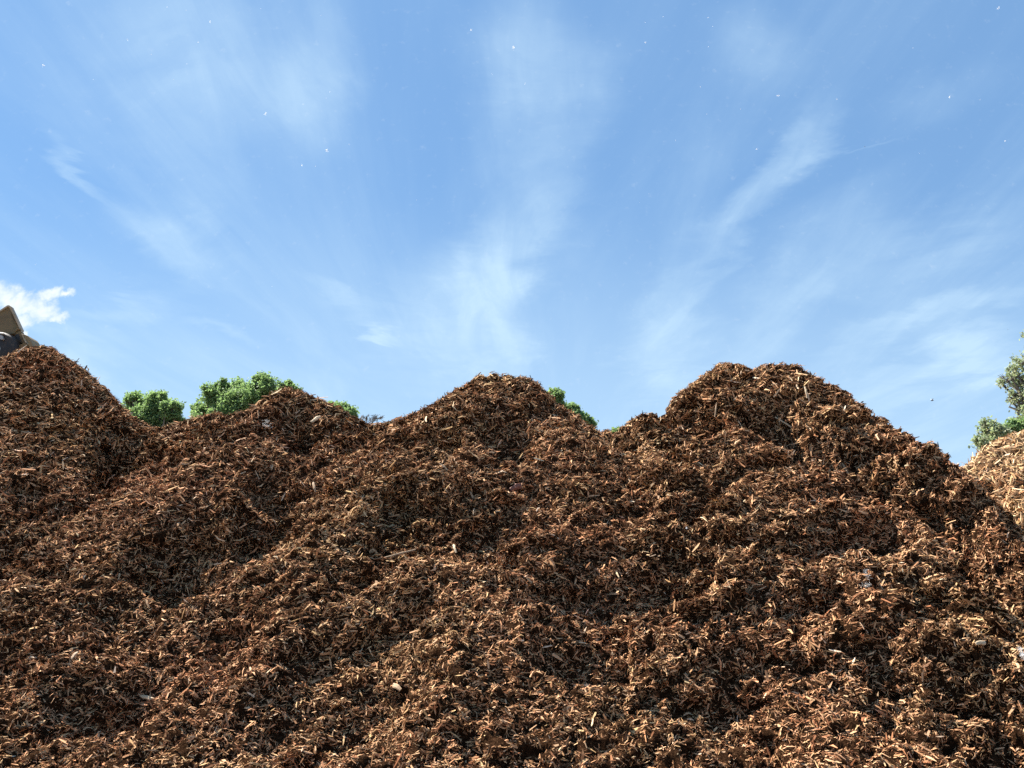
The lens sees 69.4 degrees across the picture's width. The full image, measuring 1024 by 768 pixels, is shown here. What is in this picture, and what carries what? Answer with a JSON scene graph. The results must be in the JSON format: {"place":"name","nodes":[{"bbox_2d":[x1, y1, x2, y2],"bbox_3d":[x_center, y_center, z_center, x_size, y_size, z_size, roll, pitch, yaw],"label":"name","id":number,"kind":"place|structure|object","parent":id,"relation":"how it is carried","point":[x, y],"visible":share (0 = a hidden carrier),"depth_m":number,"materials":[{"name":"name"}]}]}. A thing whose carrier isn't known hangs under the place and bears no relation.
{"place":"outdoors","nodes":[
{"label":"outdoors","id":0,"kind":"place"},
{"bbox_2d":[0,0,1023,465],"label":"sky","id":1,"kind":"structure","parent":0,"point":[461,217],"materials":[{"name":"blue"}]},
{"label":"ground","id":2,"kind":"structure","parent":0,"visible":0},
{"bbox_2d":[121,389,186,427],"bbox_3d":[-15.479,5.339,30.038,4.292,10.781,2.311,-11,-20,33],"label":"leafy tree","id":3,"kind":"object","parent":2,"relation":"on","point":[159,408],"visible":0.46,"depth_m":30.58,"materials":[{"name":"green plant"}]},
{"bbox_2d":[189,371,302,417],"bbox_3d":[-10.688,4.711,28.196,4.316,10.918,3.580,0,-17,0],"label":"leafy tree","id":4,"kind":"object","parent":2,"relation":"on","point":[224,396],"visible":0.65,"depth_m":28.76,"materials":[{"name":"green plant"}]},
{"bbox_2d":[326,400,359,416],"bbox_3d":[-6.984,5.364,28.655,1.786,9.924,1.504,-13,-21,36],"label":"leafy tree","id":5,"kind":"object","parent":2,"relation":"on","point":[352,409],"visible":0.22,"depth_m":29.86,"materials":[{"name":"green plant"}]},
{"bbox_2d":[362,414,384,423],"bbox_3d":[-6.650,6.470,33.570,1.311,10.671,0.996,13,-21,-36],"label":"bare tree","id":6,"kind":"object","parent":2,"relation":"on","point":[374,417],"visible":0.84,"depth_m":34.97,"materials":[{"name":"grey plant"}]},
{"bbox_2d":[0,344,1023,767],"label":"mulch heap","id":7,"kind":"object","parent":2,"relation":"on","point":[230,590],"visible":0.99,"depth_m":7.35,"materials":[{"name":"brown plant"}]},
{"bbox_2d":[0,305,39,357],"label":"loader bucket","id":8,"kind":"object","parent":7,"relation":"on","point":[13,336],"visible":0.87,"depth_m":15.66,"materials":[{"name":"beige paint"}]},
{"bbox_2d":[69,651,77,662],"bbox_3d":[-3.909,2.430,6.582,0.034,0.125,0.022,11,-57,7],"label":"wood stick","id":9,"kind":"object","parent":7,"relation":"on","point":[73,655],"visible":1,"depth_m":6.58,"materials":[{"name":"beige wood"}]},
{"bbox_2d":[139,694,152,699],"bbox_3d":[-3.189,2.736,6.458,0.195,0.033,0.020,1,-36,26],"label":"wood splinter","id":10,"kind":"object","parent":7,"relation":"on","point":[147,697],"visible":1,"depth_m":6.45,"materials":[{"name":"grey wood"}]},
{"bbox_2d":[310,416,320,422],"bbox_3d":[-3.278,0.584,12.357,0.194,0.080,0.033,-33,-28,-35],"label":"wood splinter","id":11,"kind":"object","parent":7,"relation":"on","point":[316,418],"visible":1,"depth_m":12.35,"materials":[{"name":"beige wood"}]},
{"bbox_2d":[392,683,401,690],"bbox_3d":[-0.962,2.519,6.156,0.118,0.045,0.020,8,-42,47],"label":"wood chip","id":12,"kind":"object","parent":7,"relation":"on","point":[397,686],"visible":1,"depth_m":6.14,"materials":[{"name":"beige wood"}]},
{"bbox_2d":[386,549,415,557],"bbox_3d":[-1.263,1.839,7.952,0.465,0.022,0.017,-13,-33,-14],"label":"wood stick","id":13,"kind":"object","parent":7,"relation":"on","point":[401,553],"visible":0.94,"depth_m":7.97,"materials":[{"name":"brown wood"}]},
{"bbox_2d":[509,482,522,491],"bbox_3d":[0.064,1.304,9.388,0.205,0.111,0.060,-25,-31,-31],"label":"wood chunk","id":14,"kind":"object","parent":7,"relation":"on","point":[514,487],"visible":1,"depth_m":9.36,"materials":[{"name":"brown plant"}]},
{"bbox_2d":[975,640,985,644],"bbox_3d":[3.583,1.975,5.642,0.146,0.040,0.022,6,-40,-33],"label":"wood splinter","id":15,"kind":"object","parent":7,"relation":"on","point":[979,642],"visible":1,"depth_m":5.63,"materials":[{"name":"beige wood"}]},
{"bbox_2d":[548,385,566,407],"bbox_3d":[1.413,4.795,26.701,1.640,9.872,1.623,0,-17,0],"label":"leafy tree","id":16,"kind":"object","parent":2,"relation":"on","point":[558,394],"visible":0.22,"depth_m":27.87,"materials":[{"name":"green plant"}]},
{"bbox_2d":[565,401,598,427],"bbox_3d":[2.830,5.695,30.674,1.465,10.463,1.540,-15,-23,40],"label":"leafy tree","id":17,"kind":"object","parent":2,"relation":"on","point":[574,407],"visible":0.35,"depth_m":31.78,"materials":[{"name":"green plant"}]},
{"bbox_2d":[611,426,618,431],"bbox_3d":[3.531,5.032,23.573,0.712,7.567,0.614,10,-20,-29],"label":"shrub","id":18,"kind":"object","parent":2,"relation":"on","point":[614,430],"visible":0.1,"depth_m":24.57,"materials":[{"name":"green plant"}]},
{"bbox_2d":[968,415,1011,453],"bbox_3d":[13.938,4.351,20.616,1.177,7.138,0.959,7,-18,-21],"label":"shrub","id":19,"kind":"object","parent":2,"relation":"on","point":[987,435],"visible":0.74,"depth_m":21.39,"materials":[{"name":"green plant"}]},
{"bbox_2d":[961,430,1023,535],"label":"wood chip pile","id":20,"kind":"object","parent":2,"relation":"on","point":[996,466],"visible":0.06,"depth_m":13.59,"materials":[{"name":"beige wood"}]},
{"bbox_2d":[996,332,1023,423],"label":"leafy tree","id":21,"kind":"object","parent":2,"relation":"on","point":[1014,379],"visible":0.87,"depth_m":25.06,"materials":[{"name":"green plant"}]},
{"bbox_2d":[1002,415,1023,434],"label":"shrub","id":22,"kind":"object","parent":2,"relation":"on","point":[1015,424],"visible":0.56,"depth_m":22.47,"materials":[{"name":"green plant"}]}
]}

